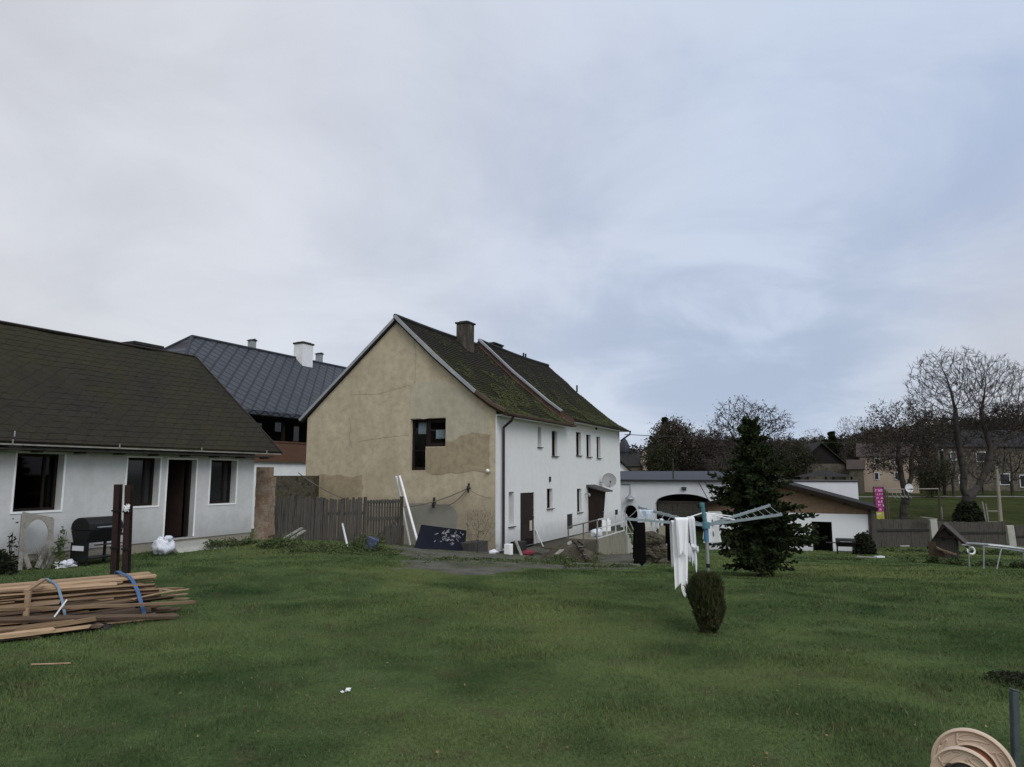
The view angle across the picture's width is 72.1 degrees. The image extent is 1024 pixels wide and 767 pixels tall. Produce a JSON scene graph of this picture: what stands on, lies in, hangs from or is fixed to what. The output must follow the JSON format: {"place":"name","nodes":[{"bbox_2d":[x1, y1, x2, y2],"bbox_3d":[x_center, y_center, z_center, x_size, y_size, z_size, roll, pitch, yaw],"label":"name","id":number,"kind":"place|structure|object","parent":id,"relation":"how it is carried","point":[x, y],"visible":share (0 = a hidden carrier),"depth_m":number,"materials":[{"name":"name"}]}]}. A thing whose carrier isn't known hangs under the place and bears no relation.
{"place":"outdoors","nodes":[
{"label":"outdoors","id":0,"kind":"place"},
{"bbox_2d":[0,477,1023,766],"bbox_3d":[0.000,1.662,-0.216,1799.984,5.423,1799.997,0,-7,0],"label":"ground","id":1,"kind":"structure","parent":0,"point":[922,503],"depth_m":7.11,"materials":[{"name":"plant"}]},
{"bbox_2d":[0,549,18,575],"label":"shrub","id":2,"kind":"object","parent":1,"relation":"on","point":[5,558],"visible":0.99,"depth_m":13.84,"materials":[{"name":"plant"}]},
{"bbox_2d":[17,512,53,570],"bbox_3d":[-9.818,3.231,14.526,0.100,1.173,0.645,-6,-9,37],"label":"wooden frame","id":3,"kind":"object","parent":1,"relation":"on","point":[27,519],"visible":0.98,"depth_m":14.43,"materials":[{"name":"grey wood"}]},
{"bbox_2d":[29,545,54,568],"bbox_3d":[-9.723,3.601,14.631,0.577,0.488,0.563,1,-7,-7],"label":"dried plant","id":4,"kind":"object","parent":1,"relation":"on","point":[46,561],"visible":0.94,"depth_m":14.56,"materials":[{"name":"brown plant"}]},
{"bbox_2d":[0,628,88,640],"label":"plank","id":5,"kind":"object","parent":1,"relation":"on","point":[6,639],"visible":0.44,"depth_m":8.72,"materials":[{"name":"brown wood"}]},
{"bbox_2d":[0,624,90,638],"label":"plank","id":6,"kind":"object","parent":5,"relation":"on","point":[71,628],"visible":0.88,"depth_m":8.85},
{"bbox_2d":[0,627,54,637],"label":"plank","id":7,"kind":"object","parent":6,"relation":"on","point":[29,632],"visible":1,"depth_m":8.61,"materials":[{"name":"wood"}]},
{"bbox_2d":[0,619,73,629],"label":"plank","id":8,"kind":"object","parent":7,"relation":"on","point":[25,625],"visible":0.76,"depth_m":8.77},
{"bbox_2d":[50,526,70,568],"bbox_3d":[-9.471,3.447,14.773,0.371,0.880,0.383,4,-8,-27],"label":"shrub","id":9,"kind":"object","parent":1,"relation":"on","point":[59,555],"visible":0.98,"depth_m":14.75,"materials":[{"name":"green plant"}]},
{"bbox_2d":[0,613,179,623],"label":"plank","id":10,"kind":"object","parent":1,"relation":"on","point":[52,618],"visible":1,"depth_m":9.25,"materials":[{"name":"brown wood"}]},
{"bbox_2d":[70,516,122,565],"bbox_3d":[-8.919,3.420,15.377,0.718,1.020,1.080,-3,-8,22],"label":"grill","id":11,"kind":"object","parent":1,"relation":"on","point":[85,531],"visible":0.75,"depth_m":14.98,"materials":[{"name":"black metal"}]},
{"bbox_2d":[110,484,122,574],"bbox_3d":[-6.947,2.775,12.334,0.152,2.001,0.136,0,-7,0],"label":"steel post","id":12,"kind":"object","parent":1,"relation":"on","point":[116,529],"visible":0.79,"depth_m":12.35,"materials":[{"name":"brown metal"}]},
{"bbox_2d":[121,485,133,572],"bbox_3d":[-6.640,2.746,12.112,0.164,1.983,0.184,0,-7,0],"label":"steel post","id":13,"kind":"object","parent":1,"relation":"on","point":[126,548],"visible":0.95,"depth_m":12.15,"materials":[{"name":"brown metal"}]},
{"bbox_2d":[114,571,145,613],"bbox_3d":[-5.645,3.069,10.279,1.372,0.572,0.112,-6,-10,40],"label":"strap","id":14,"kind":"object","parent":1,"relation":"on","point":[136,589],"visible":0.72,"depth_m":10.03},
{"bbox_2d":[0,320,282,567],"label":"cottage","id":15,"kind":"structure","parent":1,"relation":"on","point":[178,440],"depth_m":17.83,"materials":[{"name":"tile"}]},
{"bbox_2d":[10,451,66,513],"bbox_3d":[-10.237,2.119,15.128,0.278,1.297,1.087,-3,-8,24],"label":"window","id":16,"kind":"structure","parent":15,"relation":"in","point":[22,453],"depth_m":15.37,"materials":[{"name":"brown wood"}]},
{"bbox_2d":[123,456,161,508],"bbox_3d":[-9.211,2.433,17.413,0.278,1.261,0.993,-3,-8,24],"label":"window","id":17,"kind":"structure","parent":15,"relation":"in","point":[139,473],"depth_m":17.57,"materials":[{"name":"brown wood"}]},
{"bbox_2d":[164,462,184,535],"bbox_3d":[-9.148,3.069,18.744,0.732,1.954,0.322,-3,-8,24],"label":"door","id":18,"kind":"structure","parent":15,"relation":"in","point":[176,470],"depth_m":18.73,"materials":[{"name":"brown wood"}]},
{"bbox_2d":[208,458,238,505],"bbox_3d":[-8.176,2.752,19.712,0.278,1.275,1.010,-3,-8,24],"label":"window","id":19,"kind":"structure","parent":15,"relation":"in","point":[220,469],"depth_m":19.86,"materials":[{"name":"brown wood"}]},
{"bbox_2d":[151,535,174,554],"bbox_3d":[-8.389,3.897,16.903,0.504,0.495,0.428,-3,-8,24],"label":"sack","id":20,"kind":"object","parent":1,"relation":"on","point":[160,545],"visible":0.98,"depth_m":16.77,"materials":[{"name":"plastic"}]},
{"bbox_2d":[253,467,275,539],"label":"brick pier","id":21,"kind":"structure","parent":1,"relation":"on","point":[264,517],"depth_m":22.03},
{"bbox_2d":[273,476,318,537],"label":"stone wall","id":22,"kind":"structure","parent":1,"relation":"on","point":[295,486],"depth_m":28.14,"materials":[{"name":"stone"}]},
{"bbox_2d":[162,335,435,528],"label":"slate house","id":23,"kind":"structure","parent":1,"relation":"on","point":[276,395],"depth_m":39.60,"materials":[{"name":"grey stone"}]},
{"bbox_2d":[273,495,403,545],"bbox_3d":[-5.892,5.062,24.078,4.570,2.529,0.173,4,-8,-28],"label":"picket fence","id":24,"kind":"object","parent":1,"relation":"on","point":[392,533],"visible":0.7,"depth_m":24.06,"materials":[{"name":"wood"}]},
{"bbox_2d":[299,314,630,552],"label":"old house","id":25,"kind":"structure","parent":1,"relation":"on","point":[527,446],"depth_m":28.47,"materials":[{"name":"paint"}]},
{"bbox_2d":[412,419,445,469],"bbox_3d":[-3.164,2.372,27.383,1.603,1.988,0.120,-3,-8,25],"label":"gable window","id":26,"kind":"structure","parent":25,"relation":"in","point":[424,427],"depth_m":27.45,"materials":[{"name":"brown wood"}]},
{"bbox_2d":[520,493,533,547],"bbox_3d":[0.598,5.689,28.084,0.119,2.602,1.355,-3,-8,25],"label":"door","id":27,"kind":"structure","parent":25,"relation":"in","point":[526,499],"depth_m":28.13,"materials":[{"name":"brown wood"}]},
{"bbox_2d":[600,473,615,487],"bbox_3d":[4.915,4.995,36.339,0.877,0.745,0.498,-3,-8,19],"label":"satellite dish","id":28,"kind":"object","parent":25,"relation":"attached to","point":[609,480],"visible":1,"depth_m":36.43,"materials":[{"name":"grey metal"}]},
{"bbox_2d":[20,563,1006,766],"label":"fallen leaves","id":29,"kind":"object","parent":1,"relation":"on","point":[438,751],"visible":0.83,"depth_m":6.40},
{"bbox_2d":[388,545,646,575],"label":"gravel yard","id":30,"kind":"structure","parent":1,"relation":"on","point":[461,568],"depth_m":17.69,"materials":[{"name":"gravel"}]},
{"bbox_2d":[414,525,465,550],"bbox_3d":[-2.364,5.251,23.832,0.441,1.045,4.113,-3,-8,24],"label":"navy board","id":31,"kind":"object","parent":30,"relation":"on","point":[435,537],"visible":1,"depth_m":23.67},
{"bbox_2d":[461,540,487,551],"bbox_3d":[-1.399,5.872,25.205,0.500,0.422,1.184,-5,-9,32],"label":"trough","id":32,"kind":"object","parent":30,"relation":"on","point":[467,545],"visible":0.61,"depth_m":25.05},
{"bbox_2d":[23,533,1023,635],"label":"weeds","id":33,"kind":"object","parent":1,"relation":"on","point":[295,546],"visible":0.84,"depth_m":19.12,"materials":[{"name":"green plant"}]},
{"bbox_2d":[542,542,602,561],"bbox_3d":[2.118,5.996,24.887,2.300,0.840,1.886,0,-7,0],"label":"earth mound","id":34,"kind":"object","parent":1,"relation":"on","point":[570,550],"visible":0.67,"depth_m":24.45,"materials":[{"name":"soil"}]},
{"bbox_2d":[526,513,625,554],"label":"terrace","id":35,"kind":"structure","parent":1,"relation":"on","point":[610,542],"depth_m":31.69,"materials":[{"name":"concrete"}]},
{"bbox_2d":[620,439,645,470],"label":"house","id":36,"kind":"structure","parent":1,"relation":"on","point":[631,460],"depth_m":152.48,"materials":[{"name":"grey stone"}]},
{"bbox_2d":[630,531,670,563],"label":"rubble wall","id":37,"kind":"structure","parent":1,"relation":"on","point":[656,549],"depth_m":25.35,"materials":[{"name":"stone"}]},
{"bbox_2d":[637,438,679,470],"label":"leafy tree","id":38,"kind":"object","parent":1,"relation":"on","point":[657,460],"visible":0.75,"depth_m":64.97,"materials":[{"name":"green plant"}]},
{"bbox_2d":[642,413,703,470],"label":"leafy tree","id":39,"kind":"object","parent":1,"relation":"on","point":[687,458],"visible":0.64,"depth_m":66.72,"materials":[{"name":"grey plant"}]},
{"bbox_2d":[679,566,728,633],"bbox_3d":[2.542,2.832,9.232,0.607,0.899,0.624,5,-9,-34],"label":"thuja shrub","id":40,"kind":"object","parent":1,"relation":"on","point":[704,592],"visible":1,"depth_m":9.08,"materials":[{"name":"green plant"}]},
{"bbox_2d":[626,503,781,571],"bbox_3d":[3.142,2.817,11.610,2.660,1.705,0.974,0,-7,0],"label":"rotary dryer","id":41,"kind":"object","parent":1,"relation":"on","point":[705,524],"visible":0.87,"depth_m":11.36,"materials":[{"name":"metal"}]},
{"bbox_2d":[633,522,645,565],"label":"trousers","id":42,"kind":"object","parent":41,"relation":"hanging from","point":[639,545],"visible":1,"depth_m":11.23,"materials":[{"name":"black fabric"}]},
{"bbox_2d":[665,524,670,561],"bbox_3d":[2.466,2.523,11.119,0.055,0.604,0.097,1,-7,-9],"label":"stocking","id":43,"kind":"object","parent":41,"relation":"hanging from","point":[667,534],"visible":0.94,"depth_m":11.09,"materials":[{"name":"black fabric"}]},
{"bbox_2d":[670,520,688,596],"bbox_3d":[2.612,2.706,10.893,0.306,1.162,0.125,2,-8,-17],"label":"bed sheet","id":44,"kind":"object","parent":41,"relation":"hanging from","point":[679,564],"visible":0.77,"depth_m":10.85,"materials":[{"name":"white fabric"}]},
{"bbox_2d":[674,517,687,556],"bbox_3d":[2.613,2.365,10.847,0.208,0.594,0.110,1,-8,-11],"label":"pillow case","id":45,"kind":"object","parent":41,"relation":"hanging from","point":[681,527],"visible":1,"depth_m":10.81,"materials":[{"name":"white fabric"}]},
{"bbox_2d":[687,516,696,572],"bbox_3d":[2.799,2.509,10.974,0.155,0.861,0.110,3,-8,-22],"label":"towel","id":46,"kind":"object","parent":41,"relation":"hanging from","point":[692,532],"visible":0.91,"depth_m":10.95,"materials":[{"name":"fabric"}]},
{"bbox_2d":[703,514,721,542],"bbox_3d":[3.387,2.457,11.984,0.310,0.496,0.115,1,-7,-6],"label":"shirt","id":47,"kind":"object","parent":41,"relation":"hanging from","point":[716,538],"visible":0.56,"depth_m":11.95,"materials":[{"name":"white fabric"}]},
{"bbox_2d":[689,424,736,470],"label":"leafy tree","id":48,"kind":"object","parent":1,"relation":"on","point":[705,445],"visible":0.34,"depth_m":70.61,"materials":[{"name":"brown plant"}]},
{"bbox_2d":[620,459,858,529],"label":"passage building","id":49,"kind":"structure","parent":1,"relation":"on","point":[680,493],"depth_m":48.37,"materials":[{"name":"paint"}]},
{"bbox_2d":[657,501,707,516],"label":"plank door","id":50,"kind":"structure","parent":49,"relation":"in","point":[679,508],"depth_m":47.95,"materials":[{"name":"wood"}]},
{"bbox_2d":[706,395,799,464],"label":"bare tree","id":51,"kind":"object","parent":1,"relation":"on","point":[738,418],"visible":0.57,"depth_m":63.58,"materials":[{"name":"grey plant"}]},
{"bbox_2d":[706,415,827,576],"bbox_3d":[5.866,2.612,16.641,2.642,3.786,2.290,1,-7,-11],"label":"spruce","id":52,"kind":"object","parent":1,"relation":"on","point":[758,546],"visible":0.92,"depth_m":16.19,"materials":[{"name":"green plant"}]},
{"bbox_2d":[697,483,877,550],"bbox_3d":[16.117,7.855,41.176,9.314,4.170,6.600,-3,-8,25],"label":"annex","id":53,"kind":"object","parent":1,"relation":"on","point":[840,516],"visible":0.37,"depth_m":38.37,"materials":[{"name":"paint"}]},
{"bbox_2d":[768,439,820,479],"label":"leafy tree","id":54,"kind":"object","parent":1,"relation":"on","point":[801,452],"visible":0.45,"depth_m":81.55,"materials":[{"name":"brown plant"}]},
{"bbox_2d":[784,443,845,479],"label":"barn house","id":55,"kind":"structure","parent":1,"relation":"on","point":[830,460],"depth_m":81.47,"materials":[{"name":"wood"}]},
{"bbox_2d":[824,431,842,458],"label":"spruce","id":56,"kind":"object","parent":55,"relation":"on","point":[835,448],"visible":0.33,"depth_m":109.16,"materials":[{"name":"green plant"}]},
{"bbox_2d":[794,471,854,479],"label":"garden shelter","id":57,"kind":"object","parent":1,"relation":"on","point":[826,474],"visible":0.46,"depth_m":74.37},
{"bbox_2d":[629,413,1022,474],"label":"wood","id":58,"kind":"object","parent":1,"relation":"on","point":[637,450],"visible":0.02,"depth_m":175.60,"materials":[{"name":"plant"}]},
{"bbox_2d":[826,538,860,554],"bbox_3d":[16.134,7.878,34.099,1.650,0.754,0.561,-3,-8,20],"label":"grill","id":59,"kind":"object","parent":1,"relation":"on","point":[845,542],"visible":1,"depth_m":33.98,"materials":[{"name":"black metal"}]},
{"bbox_2d":[834,416,870,444],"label":"bare tree","id":60,"kind":"object","parent":1,"relation":"on","point":[849,430],"visible":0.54,"depth_m":149.75,"materials":[{"name":"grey plant"}]},
{"bbox_2d":[846,460,864,493],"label":"shed","id":61,"kind":"structure","parent":1,"relation":"on","point":[855,467],"depth_m":77.42,"materials":[{"name":"paint"}]},
{"bbox_2d":[852,530,876,554],"bbox_3d":[17.035,7.726,34.096,1.176,1.242,1.110,0,-7,0],"label":"round bush","id":62,"kind":"object","parent":1,"relation":"on","point":[867,545],"visible":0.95,"depth_m":33.82,"materials":[{"name":"plant"}]},
{"bbox_2d":[838,426,892,470],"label":"leafy tree","id":63,"kind":"object","parent":1,"relation":"on","point":[854,441],"visible":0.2,"depth_m":99.43,"materials":[{"name":"brown plant"}]},
{"bbox_2d":[867,509,877,550],"bbox_3d":[19.135,7.839,37.606,0.667,2.550,0.057,1,-7,-7],"label":"board screen","id":64,"kind":"object","parent":1,"relation":"on","point":[874,533],"visible":0.32,"depth_m":37.62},
{"bbox_2d":[873,487,885,518],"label":"banner","id":65,"kind":"object","parent":1,"relation":"on","point":[878,499],"visible":0.9,"depth_m":46.88,"materials":[{"name":"fabric"}]},
{"bbox_2d":[856,441,919,492],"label":"cream house","id":66,"kind":"structure","parent":1,"relation":"on","point":[888,480],"depth_m":79.76,"materials":[{"name":"paint"}]},
{"bbox_2d":[851,396,952,519],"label":"leafy tree","id":67,"kind":"object","parent":1,"relation":"on","point":[904,503],"visible":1,"depth_m":50.39,"materials":[{"name":"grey plant"}]},
{"bbox_2d":[892,405,965,471],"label":"leafy tree","id":68,"kind":"object","parent":1,"relation":"on","point":[911,427],"visible":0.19,"depth_m":86.68,"materials":[{"name":"brown plant"}]},
{"bbox_2d":[908,452,955,497],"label":"leafy tree","id":69,"kind":"object","parent":1,"relation":"on","point":[928,480],"visible":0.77,"depth_m":69.80,"materials":[{"name":"green plant"}]},
{"bbox_2d":[927,522,967,557],"bbox_3d":[19.556,7.161,31.544,1.650,1.783,2.044,-5,-9,36],"label":"playhouse","id":70,"kind":"object","parent":1,"relation":"on","point":[943,543],"visible":0.83,"depth_m":31.36,"materials":[{"name":"brown wood"}]},
{"bbox_2d":[876,519,1023,546],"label":"board fence","id":71,"kind":"object","parent":1,"relation":"on","point":[898,532],"visible":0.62,"depth_m":42.81,"materials":[{"name":"wood"}]},
{"bbox_2d":[921,439,984,496],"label":"bare tree","id":72,"kind":"object","parent":1,"relation":"on","point":[954,465],"visible":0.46,"depth_m":71.22,"materials":[{"name":"brown plant"}]},
{"bbox_2d":[900,422,1023,490],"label":"stone house","id":73,"kind":"structure","parent":1,"relation":"on","point":[1018,485],"depth_m":83.46,"materials":[{"name":"stone"}]},
{"bbox_2d":[902,346,1023,502],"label":"bare tree","id":74,"kind":"object","parent":1,"relation":"on","point":[971,494],"visible":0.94,"depth_m":51.93,"materials":[{"name":"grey plant"}]},
{"bbox_2d":[951,500,984,521],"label":"bush","id":75,"kind":"object","parent":1,"relation":"on","point":[969,511],"visible":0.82,"depth_m":49.37,"materials":[{"name":"plant"}]},
{"bbox_2d":[930,728,1015,766],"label":"hose reel","id":76,"kind":"object","parent":1,"relation":"on","point":[962,747],"visible":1,"depth_m":3.37,"materials":[{"name":"beige plastic"}]},
{"bbox_2d":[957,442,1010,494],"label":"bare tree","id":77,"kind":"object","parent":1,"relation":"on","point":[992,470],"visible":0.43,"depth_m":74.21,"materials":[{"name":"brown plant"}]},
{"bbox_2d":[962,542,1023,568],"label":"rail frame","id":78,"kind":"object","parent":1,"relation":"on","point":[998,546],"visible":0.88,"depth_m":22.11,"materials":[{"name":"metal"}]},
{"bbox_2d":[971,396,1023,431],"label":"leafy tree","id":79,"kind":"object","parent":1,"relation":"on","point":[1018,421],"visible":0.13,"depth_m":100.08,"materials":[{"name":"brown plant"}]},
{"bbox_2d":[973,428,1023,495],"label":"bare tree","id":80,"kind":"object","parent":1,"relation":"on","point":[1012,475],"visible":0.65,"depth_m":72.43,"materials":[{"name":"brown plant"}]},
{"bbox_2d":[995,464,1003,521],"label":"utility pole","id":81,"kind":"object","parent":1,"relation":"on","point":[1000,516],"visible":0.92,"depth_m":48.36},
{"bbox_2d":[976,669,1023,689],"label":"plants","id":82,"kind":"object","parent":1,"relation":"on","point":[1017,674],"visible":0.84,"depth_m":6.94,"materials":[{"name":"plant"}]},
{"bbox_2d":[1008,688,1020,766],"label":"metal post","id":83,"kind":"object","parent":1,"relation":"on","point":[1015,738],"visible":1,"depth_m":3.62,"materials":[{"name":"grey metal"}]},
{"bbox_2d":[0,0,1023,448],"label":"sky","id":84,"kind":"structure","parent":0,"point":[669,208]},
{"bbox_2d":[624,434,1023,443],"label":"power line","id":85,"kind":"object","parent":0,"point":[816,442],"visible":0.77,"depth_m":47.51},
{"bbox_2d":[884,488,941,521],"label":"soccer goal","id":86,"kind":"object","parent":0,"point":[885,496],"visible":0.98,"depth_m":49.38,"materials":[{"name":"grey metal"}]},
{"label":"plank","id":87,"kind":"object","parent":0,"visible":0},
{"bbox_2d":[66,606,145,614],"bbox_3d":[-5.763,3.107,9.555,1.813,0.032,0.054,6,-41,-40],"label":"plank","id":88,"kind":"object","parent":87,"relation":"on","point":[102,610],"visible":0.41,"depth_m":9.64,"materials":[{"name":"brown wood"}]},
{"bbox_2d":[0,595,136,616],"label":"plank","id":89,"kind":"object","parent":88,"relation":"on","point":[71,604],"visible":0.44,"depth_m":9.50,"materials":[{"name":"brown wood"}]},
{"label":"plank","id":90,"kind":"object","parent":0,"visible":0},
{"bbox_2d":[39,610,88,615],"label":"plank","id":91,"kind":"object","parent":90,"relation":"on","point":[66,613],"visible":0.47,"depth_m":9.41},
{"bbox_2d":[59,595,175,613],"bbox_3d":[-5.474,3.084,9.844,1.474,0.034,0.067,5,-42,-43],"label":"plank","id":92,"kind":"object","parent":91,"relation":"on","point":[144,600],"visible":0.7,"depth_m":9.94,"materials":[{"name":"brown wood"}]},
{"label":"plank","id":93,"kind":"object","parent":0,"visible":0},
{"bbox_2d":[0,600,60,606],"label":"plank","id":94,"kind":"object","parent":93,"relation":"on","point":[44,603],"visible":0.65,"depth_m":9.22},
{"label":"plank","id":95,"kind":"object","parent":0,"visible":0},
{"bbox_2d":[32,589,162,601],"bbox_3d":[-5.718,2.959,9.787,1.583,0.030,0.104,7,-2,-40],"label":"plank","id":96,"kind":"object","parent":95,"relation":"on","point":[96,597],"visible":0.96,"depth_m":9.76,"materials":[{"name":"wood"}]},
{"bbox_2d":[72,589,158,595],"bbox_3d":[-5.656,2.948,9.874,1.274,0.033,0.108,5,-37,-33],"label":"plank","id":97,"kind":"object","parent":96,"relation":"on","point":[117,592],"visible":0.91,"depth_m":9.92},
{"label":"plank","id":98,"kind":"object","parent":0,"visible":0},
{"bbox_2d":[0,588,152,602],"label":"plank","id":99,"kind":"object","parent":98,"relation":"on","point":[7,600],"visible":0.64,"depth_m":9.42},
{"bbox_2d":[14,589,117,602],"bbox_3d":[-6.034,2.891,9.577,1.221,0.037,0.083,8,-37,-45],"label":"plank","id":100,"kind":"object","parent":99,"relation":"on","point":[52,597],"visible":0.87,"depth_m":9.44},
{"bbox_2d":[0,583,154,598],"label":"plank","id":101,"kind":"object","parent":100,"relation":"on","point":[40,593],"visible":0.88,"depth_m":9.69,"materials":[{"name":"wood"}]},
{"bbox_2d":[0,582,116,593],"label":"plank","id":102,"kind":"object","parent":101,"relation":"on","point":[88,585],"visible":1,"depth_m":9.73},
{"label":"plank","id":103,"kind":"object","parent":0,"visible":0},
{"bbox_2d":[0,575,136,587],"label":"plank","id":104,"kind":"object","parent":103,"relation":"on","point":[61,582],"visible":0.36,"depth_m":9.91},
{"bbox_2d":[0,571,151,586],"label":"plank","id":105,"kind":"object","parent":104,"relation":"on","point":[70,579],"visible":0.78,"depth_m":10.18,"materials":[{"name":"wood"}]},
{"bbox_2d":[0,574,156,590],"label":"plank","id":106,"kind":"object","parent":103,"relation":"on","point":[93,581],"visible":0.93,"depth_m":9.89,"materials":[{"name":"wood"}]},
{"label":"plank","id":107,"kind":"object","parent":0,"visible":0},
{"bbox_2d":[22,591,31,624],"bbox_3d":[-6.150,2.908,8.913,0.060,0.541,0.055,0,-7,0],"label":"plank","id":108,"kind":"object","parent":107,"relation":"on","point":[27,602],"visible":0.64,"depth_m":8.92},
{"bbox_2d":[0,600,195,610],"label":"plank","id":109,"kind":"object","parent":108,"relation":"on","point":[93,606],"visible":1,"depth_m":9.39,"materials":[{"name":"wood"}]},
{"bbox_2d":[54,622,102,628],"bbox_3d":[-5.976,3.079,8.795,1.525,0.050,0.162,9,-8,-38],"label":"plank","id":110,"kind":"object","parent":107,"relation":"on","point":[96,625],"visible":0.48,"depth_m":9.13,"materials":[{"name":"brown wood"}]},
{"bbox_2d":[1,616,96,631],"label":"plank","id":111,"kind":"object","parent":110,"relation":"on","point":[78,621],"visible":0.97,"depth_m":8.90,"materials":[{"name":"wood"}]},
{"bbox_2d":[146,610,165,613],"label":"plank","id":112,"kind":"object","parent":107,"relation":"on","point":[154,611],"visible":0.2,"depth_m":10.13,"materials":[{"name":"brown wood"}]},
{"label":"plank","id":113,"kind":"object","parent":112,"relation":"on","visible":0},
{"bbox_2d":[31,607,150,623],"bbox_3d":[-5.685,3.150,9.564,1.415,0.039,0.104,5,19,-34],"label":"plank","id":114,"kind":"object","parent":113,"relation":"on","point":[133,611],"visible":0.43,"depth_m":9.76,"materials":[{"name":"brown wood"}]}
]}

